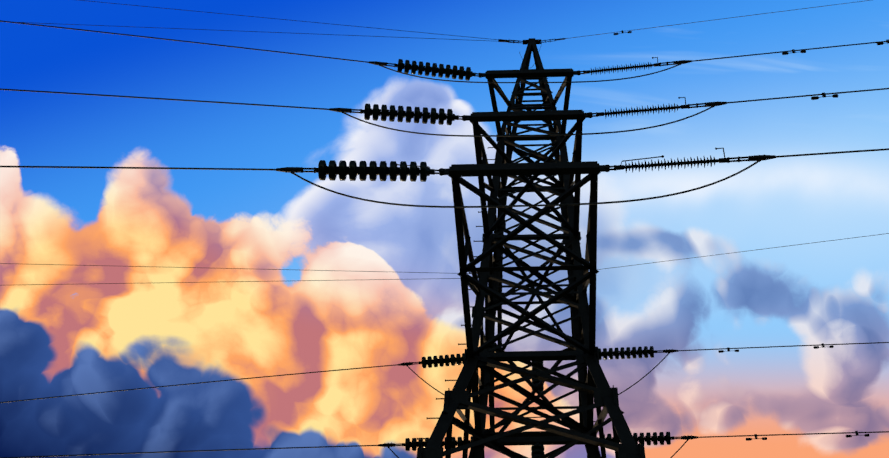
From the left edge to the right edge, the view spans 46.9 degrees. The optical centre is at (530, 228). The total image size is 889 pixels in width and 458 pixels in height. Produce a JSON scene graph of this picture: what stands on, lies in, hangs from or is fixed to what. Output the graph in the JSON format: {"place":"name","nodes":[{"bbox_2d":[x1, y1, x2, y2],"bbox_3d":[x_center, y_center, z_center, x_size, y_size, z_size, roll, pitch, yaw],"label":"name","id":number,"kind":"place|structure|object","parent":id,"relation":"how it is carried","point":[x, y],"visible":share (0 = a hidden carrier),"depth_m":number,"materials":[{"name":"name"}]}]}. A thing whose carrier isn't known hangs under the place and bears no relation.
{"place":"outdoors","nodes":[
{"label":"outdoors","id":0,"kind":"place"},
{"bbox_2d":[0,0,888,457],"label":"sky","id":1,"kind":"structure","parent":0,"point":[80,335],"materials":[{"name":"blue"}]},
{"label":"ground","id":2,"kind":"structure","parent":0,"visible":0},
{"bbox_2d":[417,38,645,457],"bbox_3d":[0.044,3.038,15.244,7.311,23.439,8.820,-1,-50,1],"label":"transmission tower","id":3,"kind":"structure","parent":2,"relation":"on","point":[488,356],"depth_m":15.88,"materials":[{"name":"metal"}]},
{"bbox_2d":[0,0,888,457],"bbox_3d":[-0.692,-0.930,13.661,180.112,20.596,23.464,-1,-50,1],"label":"conductors","id":4,"kind":"object","parent":3,"relation":"attached to","point":[426,206],"visible":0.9,"depth_m":18.36,"materials":[{"name":"metal"}]},
{"bbox_2d":[315,59,672,457],"bbox_3d":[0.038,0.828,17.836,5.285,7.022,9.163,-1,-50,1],"label":"glass disc insulators","id":5,"kind":"object","parent":3,"relation":"attached to","point":[353,170],"visible":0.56,"depth_m":15.84,"materials":[{"name":"black glass"}]},
{"bbox_2d":[276,30,888,447],"bbox_3d":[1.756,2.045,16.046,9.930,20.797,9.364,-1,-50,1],"label":"line fittings","id":6,"kind":"object","parent":3,"relation":"attached to","point":[468,118],"visible":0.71,"depth_m":15.86,"materials":[{"name":"grey metal"}]},
{"bbox_2d":[584,62,728,172],"bbox_3d":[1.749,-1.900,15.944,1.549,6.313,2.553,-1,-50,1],"label":"polymer insulators","id":7,"kind":"object","parent":3,"relation":"attached to","point":[665,164],"visible":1,"depth_m":15.69,"materials":[{"name":"grey plastic"}]}
]}

